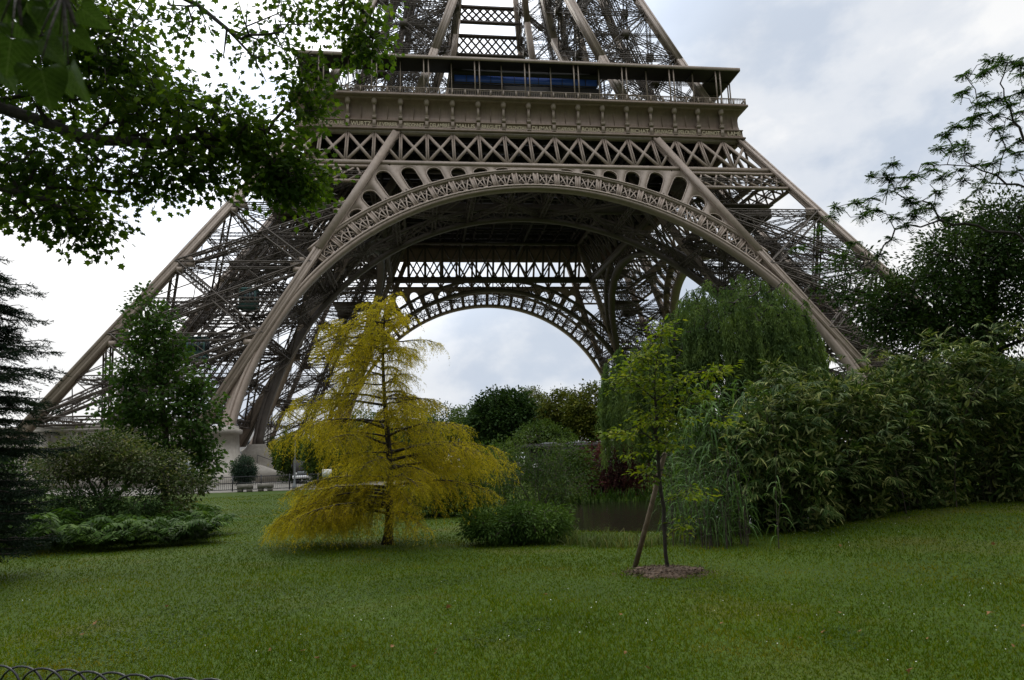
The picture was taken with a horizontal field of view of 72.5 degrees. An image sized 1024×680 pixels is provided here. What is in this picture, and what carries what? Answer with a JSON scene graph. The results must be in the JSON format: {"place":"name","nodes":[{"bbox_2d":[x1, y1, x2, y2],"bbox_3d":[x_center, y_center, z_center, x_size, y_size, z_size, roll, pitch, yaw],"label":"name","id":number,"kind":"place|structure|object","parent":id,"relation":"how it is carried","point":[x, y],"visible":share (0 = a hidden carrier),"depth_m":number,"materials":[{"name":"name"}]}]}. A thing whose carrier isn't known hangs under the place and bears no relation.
{"place":"outdoors","nodes":[
{"label":"outdoors","id":0,"kind":"place"},
{"bbox_2d":[240,401,274,452],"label":"slate roofed house","id":1,"kind":"structure","parent":0,"point":[243,415],"depth_m":207.14,"materials":[{"name":"paint"}]},
{"bbox_2d":[46,464,517,495],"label":"path","id":2,"kind":"structure","parent":0,"point":[283,485],"depth_m":56.87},
{"bbox_2d":[228,454,261,484],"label":"tree","id":3,"kind":"object","parent":2,"relation":"on","point":[239,468],"visible":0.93,"depth_m":51.61,"materials":[{"name":"green plant"}]},
{"bbox_2d":[237,484,252,491],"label":"stone bench","id":4,"kind":"object","parent":2,"relation":"on","point":[241,487],"visible":0.95,"depth_m":46.41,"materials":[{"name":"grey stone"}]},
{"bbox_2d":[257,483,273,490],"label":"stone bench","id":5,"kind":"object","parent":2,"relation":"on","point":[262,486],"visible":0.98,"depth_m":46.71,"materials":[{"name":"grey stone"}]},
{"bbox_2d":[175,472,357,493],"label":"metal railing","id":6,"kind":"object","parent":2,"relation":"on","point":[260,482],"visible":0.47,"depth_m":48.04,"materials":[{"name":"black metal"}]},
{"bbox_2d":[264,436,278,470],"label":"tree","id":7,"kind":"object","parent":2,"relation":"on","point":[272,437],"visible":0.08,"depth_m":94.72,"materials":[{"name":"green plant"}]},
{"bbox_2d":[256,455,290,481],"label":"stone stair","id":8,"kind":"object","parent":2,"relation":"on","point":[264,471],"visible":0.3,"depth_m":72.33,"materials":[{"name":"grey stone"}]},
{"bbox_2d":[279,423,295,473],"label":"tree","id":9,"kind":"object","parent":2,"relation":"on","point":[286,427],"visible":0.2,"depth_m":94.95,"materials":[{"name":"green plant"}]},
{"bbox_2d":[292,435,297,489],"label":"lamp post","id":10,"kind":"object","parent":2,"relation":"on","point":[294,485],"visible":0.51,"depth_m":48.06,"materials":[{"name":"grey metal"}]},
{"bbox_2d":[291,460,312,482],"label":"truck","id":11,"kind":"object","parent":2,"relation":"on","point":[299,471],"visible":0.3,"depth_m":62.00,"materials":[{"name":"metal"}]},
{"bbox_2d":[351,405,383,439],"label":"tree","id":12,"kind":"object","parent":2,"relation":"on","point":[370,417],"visible":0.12,"depth_m":216.21,"materials":[{"name":"green plant"}]},
{"bbox_2d":[371,405,410,437],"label":"tree","id":13,"kind":"object","parent":2,"relation":"on","point":[396,421],"visible":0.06,"depth_m":225.74,"materials":[{"name":"green plant"}]},
{"bbox_2d":[397,405,441,438],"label":"tree","id":14,"kind":"object","parent":2,"relation":"on","point":[433,420],"visible":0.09,"depth_m":231.22,"materials":[{"name":"green plant"}]},
{"bbox_2d":[427,398,464,438],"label":"tree","id":15,"kind":"object","parent":2,"relation":"on","point":[446,412],"visible":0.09,"depth_m":242.54,"materials":[{"name":"green plant"}]},
{"bbox_2d":[442,401,474,437],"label":"tree","id":16,"kind":"object","parent":2,"relation":"on","point":[462,412],"visible":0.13,"depth_m":230.66,"materials":[{"name":"green plant"}]},
{"bbox_2d":[0,458,1023,679],"bbox_3d":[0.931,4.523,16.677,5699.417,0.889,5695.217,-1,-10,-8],"label":"ground","id":17,"kind":"structure","parent":0,"point":[182,579],"depth_m":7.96,"materials":[{"name":"green plant"}]},
{"bbox_2d":[0,515,57,548],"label":"fern","id":18,"kind":"object","parent":17,"relation":"on","point":[9,535],"visible":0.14,"depth_m":14.05,"materials":[{"name":"green plant"}]},
{"bbox_2d":[0,445,62,511],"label":"dark bush","id":19,"kind":"object","parent":17,"relation":"on","point":[27,469],"visible":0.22,"depth_m":17.98,"materials":[{"name":"green plant"}]},
{"bbox_2d":[0,256,82,562],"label":"spruce tree","id":20,"kind":"object","parent":17,"relation":"on","point":[11,374],"visible":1,"depth_m":11.16,"materials":[{"name":"green plant"}]},
{"bbox_2d":[23,518,78,544],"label":"fern","id":21,"kind":"object","parent":17,"relation":"on","point":[62,521],"visible":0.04,"depth_m":15.24,"materials":[{"name":"green plant"}]},
{"bbox_2d":[0,0,111,112],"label":"linden tree","id":22,"kind":"object","parent":17,"relation":"on","point":[48,87],"visible":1,"depth_m":1.18,"materials":[{"name":"green plant"}]},
{"bbox_2d":[18,507,115,550],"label":"juniper shrub","id":23,"kind":"object","parent":17,"relation":"on","point":[57,528],"visible":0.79,"depth_m":13.97,"materials":[{"name":"green plant"}]},
{"bbox_2d":[59,521,102,545],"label":"fern","id":24,"kind":"object","parent":17,"relation":"on","point":[80,532],"visible":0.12,"depth_m":14.89,"materials":[{"name":"green plant"}]},
{"bbox_2d":[32,477,172,543],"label":"juniper shrub","id":25,"kind":"object","parent":17,"relation":"on","point":[110,504],"visible":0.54,"depth_m":16.05,"materials":[{"name":"green plant"}]},
{"bbox_2d":[65,516,145,549],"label":"juniper shrub","id":26,"kind":"object","parent":17,"relation":"on","point":[96,538],"visible":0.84,"depth_m":13.91,"materials":[{"name":"green plant"}]},
{"bbox_2d":[0,664,219,679],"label":"hoop fence","id":27,"kind":"object","parent":17,"relation":"on","point":[80,674],"visible":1,"depth_m":4.52,"materials":[{"name":"metal"}]},
{"bbox_2d":[90,508,150,541],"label":"juniper shrub","id":28,"kind":"object","parent":17,"relation":"on","point":[141,517],"visible":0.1,"depth_m":15.23,"materials":[{"name":"green plant"}]},
{"bbox_2d":[19,422,223,514],"bbox_3d":[-9.507,3.368,16.866,4.686,2.767,2.496,-3,-10,5],"label":"flowering shrub","id":29,"kind":"object","parent":17,"relation":"on","point":[90,459],"visible":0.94,"depth_m":16.73,"materials":[{"name":"green plant"}]},
{"bbox_2d":[86,515,183,547],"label":"juniper shrub","id":30,"kind":"object","parent":17,"relation":"on","point":[128,539],"visible":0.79,"depth_m":14.22,"materials":[{"name":"green plant"}]},
{"bbox_2d":[118,498,179,516],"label":"fern","id":31,"kind":"object","parent":17,"relation":"on","point":[154,507],"visible":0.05,"depth_m":17.88,"materials":[{"name":"green plant"}]},
{"bbox_2d":[74,280,234,500],"bbox_3d":[-12.216,2.021,24.083,5.361,8.200,3.619,-1,-10,-8],"label":"slim tree","id":32,"kind":"object","parent":17,"relation":"on","point":[138,410],"visible":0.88,"depth_m":23.73,"materials":[{"name":"green plant"}]},
{"bbox_2d":[122,511,187,539],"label":"juniper shrub","id":33,"kind":"object","parent":17,"relation":"on","point":[178,513],"visible":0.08,"depth_m":16.02,"materials":[{"name":"green plant"}]},
{"bbox_2d":[139,498,194,507],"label":"fern","id":34,"kind":"object","parent":17,"relation":"on","point":[175,501],"visible":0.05,"depth_m":23.67,"materials":[{"name":"green plant"}]},
{"bbox_2d":[135,518,213,545],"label":"juniper shrub","id":35,"kind":"object","parent":17,"relation":"on","point":[188,525],"visible":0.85,"depth_m":14.47,"materials":[{"name":"green plant"}]},
{"bbox_2d":[153,503,204,512],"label":"fern","id":36,"kind":"object","parent":17,"relation":"on","point":[196,505],"visible":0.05,"depth_m":19.86,"materials":[{"name":"green plant"}]},
{"bbox_2d":[162,506,221,538],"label":"juniper shrub","id":37,"kind":"object","parent":17,"relation":"on","point":[203,515],"visible":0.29,"depth_m":15.72,"materials":[{"name":"green plant"}]},
{"bbox_2d":[163,504,226,518],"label":"fern","id":38,"kind":"object","parent":17,"relation":"on","point":[191,511],"visible":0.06,"depth_m":18.35,"materials":[{"name":"green plant"}]},
{"bbox_2d":[165,514,232,541],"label":"juniper shrub","id":39,"kind":"object","parent":17,"relation":"on","point":[196,535],"visible":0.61,"depth_m":14.93,"materials":[{"name":"green plant"}]},
{"bbox_2d":[163,505,242,531],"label":"juniper shrub","id":40,"kind":"object","parent":17,"relation":"on","point":[218,511],"visible":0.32,"depth_m":16.73,"materials":[{"name":"green plant"}]},
{"bbox_2d":[0,0,408,270],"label":"maple tree","id":41,"kind":"object","parent":17,"relation":"on","point":[131,108],"visible":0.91,"depth_m":8.81,"materials":[{"name":"green plant"}]},
{"bbox_2d":[268,429,310,482],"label":"tree","id":42,"kind":"object","parent":17,"relation":"on","point":[285,463],"visible":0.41,"depth_m":67.03,"materials":[{"name":"green plant"}]},
{"bbox_2d":[296,423,342,487],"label":"tree","id":43,"kind":"object","parent":17,"relation":"on","point":[311,461],"visible":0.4,"depth_m":50.16,"materials":[{"name":"green plant"}]},
{"bbox_2d":[322,468,331,487],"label":"notice board","id":44,"kind":"object","parent":17,"relation":"on","point":[323,474],"visible":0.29,"depth_m":46.95,"materials":[{"name":"white paint"}]},
{"bbox_2d":[314,422,374,484],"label":"tree","id":45,"kind":"object","parent":17,"relation":"on","point":[348,456],"visible":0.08,"depth_m":57.19,"materials":[{"name":"green plant"}]},
{"bbox_2d":[357,419,401,480],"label":"tree","id":46,"kind":"object","parent":17,"relation":"on","point":[396,439],"visible":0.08,"depth_m":63.02,"materials":[{"name":"green plant"}]},
{"bbox_2d":[258,291,519,551],"bbox_3d":[-2.436,1.627,14.273,5.318,5.020,4.314,-1,-10,-8],"label":"golden conifer","id":47,"kind":"object","parent":17,"relation":"on","point":[349,504],"visible":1,"depth_m":13.68,"materials":[{"name":"yellow plant"}]},
{"bbox_2d":[396,417,449,474],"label":"tree","id":48,"kind":"object","parent":17,"relation":"on","point":[410,436],"visible":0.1,"depth_m":59.93,"materials":[{"name":"green plant"}]},
{"bbox_2d":[380,440,523,518],"bbox_3d":[-1.802,4.264,20.519,4.322,2.568,2.552,-1,-10,-8],"label":"hedge shrub","id":49,"kind":"object","parent":17,"relation":"on","point":[439,513],"visible":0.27,"depth_m":20.18,"materials":[{"name":"green plant"}]},
{"bbox_2d":[440,413,477,465],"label":"tree","id":50,"kind":"object","parent":17,"relation":"on","point":[461,419],"visible":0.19,"depth_m":73.92,"materials":[{"name":"green plant"}]},
{"bbox_2d":[1,0,981,489],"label":"lattice tower","id":51,"kind":"structure","parent":17,"relation":"on","point":[525,156],"depth_m":109.40,"materials":[{"name":"metal"}]},
{"bbox_2d":[185,336,210,370],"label":"lift cabin","id":52,"kind":"object","parent":51,"relation":"attached to","point":[204,346],"visible":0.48,"depth_m":85.09,"materials":[{"name":"grey glass"}]},
{"bbox_2d":[188,342,209,350],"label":"window","id":53,"kind":"structure","parent":52,"relation":"in","point":[200,344],"depth_m":85.06,"materials":[{"name":"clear glass"}]},
{"bbox_2d":[236,287,260,319],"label":"lift cabin","id":54,"kind":"object","parent":51,"relation":"attached to","point":[255,294],"visible":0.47,"depth_m":91.09,"materials":[{"name":"grey glass"}]},
{"bbox_2d":[240,291,259,299],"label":"window","id":55,"kind":"structure","parent":54,"relation":"in","point":[251,293],"depth_m":91.03,"materials":[{"name":"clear glass"}]},
{"bbox_2d":[462,384,546,462],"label":"tree","id":56,"kind":"object","parent":17,"relation":"on","point":[511,412],"visible":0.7,"depth_m":60.51,"materials":[{"name":"green plant"}]},
{"bbox_2d":[0,500,1023,679],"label":"clover","id":57,"kind":"object","parent":17,"relation":"on","point":[117,633],"visible":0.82,"depth_m":7.93,"materials":[{"name":"green plant"}]},
{"bbox_2d":[29,523,1000,661],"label":"daisies","id":58,"kind":"object","parent":17,"relation":"on","point":[655,613],"visible":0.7,"depth_m":7.06,"materials":[{"name":"white plant"}]},
{"bbox_2d":[451,495,581,546],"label":"round bush","id":59,"kind":"object","parent":17,"relation":"on","point":[523,524],"visible":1,"depth_m":13.19,"materials":[{"name":"green plant"}]},
{"bbox_2d":[521,385,549,416],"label":"tree","id":60,"kind":"object","parent":17,"relation":"on","point":[535,396],"visible":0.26,"depth_m":79.60,"materials":[{"name":"green plant"}]},
{"bbox_2d":[473,420,598,510],"bbox_3d":[0.545,3.051,16.027,3.060,2.530,1.998,-1,-10,-8],"label":"loose shrub","id":61,"kind":"object","parent":17,"relation":"on","point":[536,461],"visible":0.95,"depth_m":15.86,"materials":[{"name":"green plant"}]},
{"bbox_2d":[474,430,602,503],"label":"bank shrub","id":62,"kind":"object","parent":17,"relation":"on","point":[578,463],"visible":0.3,"depth_m":24.78,"materials":[{"name":"green plant"}]},
{"bbox_2d":[510,418,578,450],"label":"tree","id":63,"kind":"object","parent":17,"relation":"on","point":[555,432],"visible":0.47,"depth_m":54.19,"materials":[{"name":"green plant"}]},
{"bbox_2d":[533,386,581,439],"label":"tree","id":64,"kind":"object","parent":17,"relation":"on","point":[550,407],"visible":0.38,"depth_m":68.88,"materials":[{"name":"green plant"}]},
{"bbox_2d":[558,378,613,441],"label":"tree","id":65,"kind":"object","parent":17,"relation":"on","point":[581,419],"visible":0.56,"depth_m":65.03,"materials":[{"name":"green plant"}]},
{"bbox_2d":[521,483,684,504],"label":"bank sedge","id":66,"kind":"object","parent":17,"relation":"on","point":[613,496],"visible":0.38,"depth_m":25.43,"materials":[{"name":"green plant"}]},
{"bbox_2d":[565,434,668,496],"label":"purple shrub","id":67,"kind":"object","parent":17,"relation":"on","point":[613,479],"visible":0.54,"depth_m":27.57,"materials":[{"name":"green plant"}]},
{"bbox_2d":[550,524,686,548],"bbox_3d":[1.677,3.592,12.821,3.025,0.334,1.947,-10,-13,40],"label":"sedge fringe","id":68,"kind":"object","parent":17,"relation":"on","point":[591,542],"visible":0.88,"depth_m":12.42,"materials":[{"name":"green plant"}]},
{"bbox_2d":[632,452,666,566],"bbox_3d":[1.912,2.380,9.700,0.106,1.603,0.770,5,-12,-35],"label":"stake","id":69,"kind":"object","parent":17,"relation":"on","point":[646,523],"visible":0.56,"depth_m":9.69,"materials":[{"name":"brown wood"}]},
{"bbox_2d":[588,420,711,492],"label":"green bank bush","id":70,"kind":"object","parent":17,"relation":"on","point":[650,459],"visible":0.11,"depth_m":29.64,"materials":[{"name":"green plant"}]},
{"bbox_2d":[613,563,714,580],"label":"mulch","id":71,"kind":"object","parent":17,"relation":"on","point":[664,571],"visible":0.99,"depth_m":9.16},
{"bbox_2d":[595,315,746,565],"bbox_3d":[2.175,1.397,9.383,2.099,3.391,1.283,1,-10,-18],"label":"sapling","id":72,"kind":"object","parent":17,"relation":"on","point":[666,408],"visible":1,"depth_m":9.42,"materials":[{"name":"green plant"}]},
{"bbox_2d":[666,399,746,516],"bbox_3d":[5.599,3.264,18.002,3.430,3.514,2.958,-1,-10,-8],"label":"laurel bush","id":73,"kind":"object","parent":17,"relation":"on","point":[683,453],"visible":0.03,"depth_m":18.05,"materials":[{"name":"green plant"}]},
{"bbox_2d":[593,273,831,472],"bbox_3d":[7.768,1.599,26.340,9.485,8.352,5.801,-1,-10,-8],"label":"weeping willow","id":74,"kind":"object","parent":17,"relation":"on","point":[749,330],"visible":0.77,"depth_m":25.55,"materials":[{"name":"green plant"}]},
{"bbox_2d":[644,445,800,550],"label":"arching grass","id":75,"kind":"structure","parent":17,"relation":"on","point":[725,524],"depth_m":11.94,"materials":[{"name":"green plant"}]},
{"bbox_2d":[649,376,835,534],"bbox_3d":[5.202,2.636,14.643,5.294,3.794,3.240,4,-11,-33],"label":"giant reed","id":76,"kind":"object","parent":17,"relation":"on","point":[705,432],"visible":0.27,"depth_m":13.82,"materials":[{"name":"green plant"}]},
{"bbox_2d":[700,353,879,534],"bbox_3d":[5.208,2.043,13.534,3.314,3.499,3.788,-1,-10,-8],"label":"bamboo","id":77,"kind":"object","parent":17,"relation":"on","point":[786,416],"visible":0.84,"depth_m":12.69,"materials":[{"name":"green plant"}]},
{"bbox_2d":[751,344,956,522],"bbox_3d":[6.613,1.924,14.230,3.481,3.794,3.780,-4,-10,14],"label":"bamboo","id":78,"kind":"object","parent":17,"relation":"on","point":[860,504],"visible":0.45,"depth_m":13.56,"materials":[{"name":"green plant"}]},
{"bbox_2d":[787,52,1023,304],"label":"locust tree","id":79,"kind":"object","parent":17,"relation":"on","point":[998,100],"visible":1,"depth_m":12.46,"materials":[{"name":"green plant"}]},
{"bbox_2d":[808,176,1023,488],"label":"dark tree","id":80,"kind":"object","parent":17,"relation":"on","point":[969,296],"visible":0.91,"depth_m":19.48,"materials":[{"name":"green plant"}]},
{"bbox_2d":[828,326,1023,511],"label":"bamboo","id":81,"kind":"object","parent":17,"relation":"on","point":[929,493],"visible":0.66,"depth_m":14.36,"materials":[{"name":"green plant"}]},
{"bbox_2d":[882,354,992,485],"bbox_3d":[10.914,2.329,18.564,4.133,4.058,2.922,-1,-10,-8],"label":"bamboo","id":82,"kind":"object","parent":17,"relation":"on","point":[916,417],"visible":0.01,"depth_m":18.25,"materials":[{"name":"green plant"}]},
{"bbox_2d":[899,315,1023,502],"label":"bamboo","id":83,"kind":"object","parent":17,"relation":"on","point":[1002,460],"visible":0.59,"depth_m":14.98,"materials":[{"name":"green plant"}]},
{"bbox_2d":[970,342,1023,474],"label":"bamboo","id":84,"kind":"object","parent":17,"relation":"on","point":[1014,352],"visible":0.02,"depth_m":19.08,"materials":[{"name":"green plant"}]},
{"bbox_2d":[978,346,1023,489],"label":"bamboo","id":85,"kind":"object","parent":17,"relation":"on","point":[1019,360],"visible":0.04,"depth_m":16.03,"materials":[{"name":"green plant"}]},
{"bbox_2d":[0,0,1023,457],"label":"sky","id":86,"kind":"structure","parent":0,"point":[833,91],"materials":[{"name":"white"}]},
{"bbox_2d":[520,441,611,479],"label":"flat roofed pavilion","id":87,"kind":"structure","parent":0,"point":[569,447],"depth_m":49.04,"materials":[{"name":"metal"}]},
{"bbox_2d":[476,500,754,532],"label":"water","id":88,"kind":"structure","parent":0,"point":[627,516],"depth_m":19.28,"materials":[{"name":"black liquid"}]}
]}

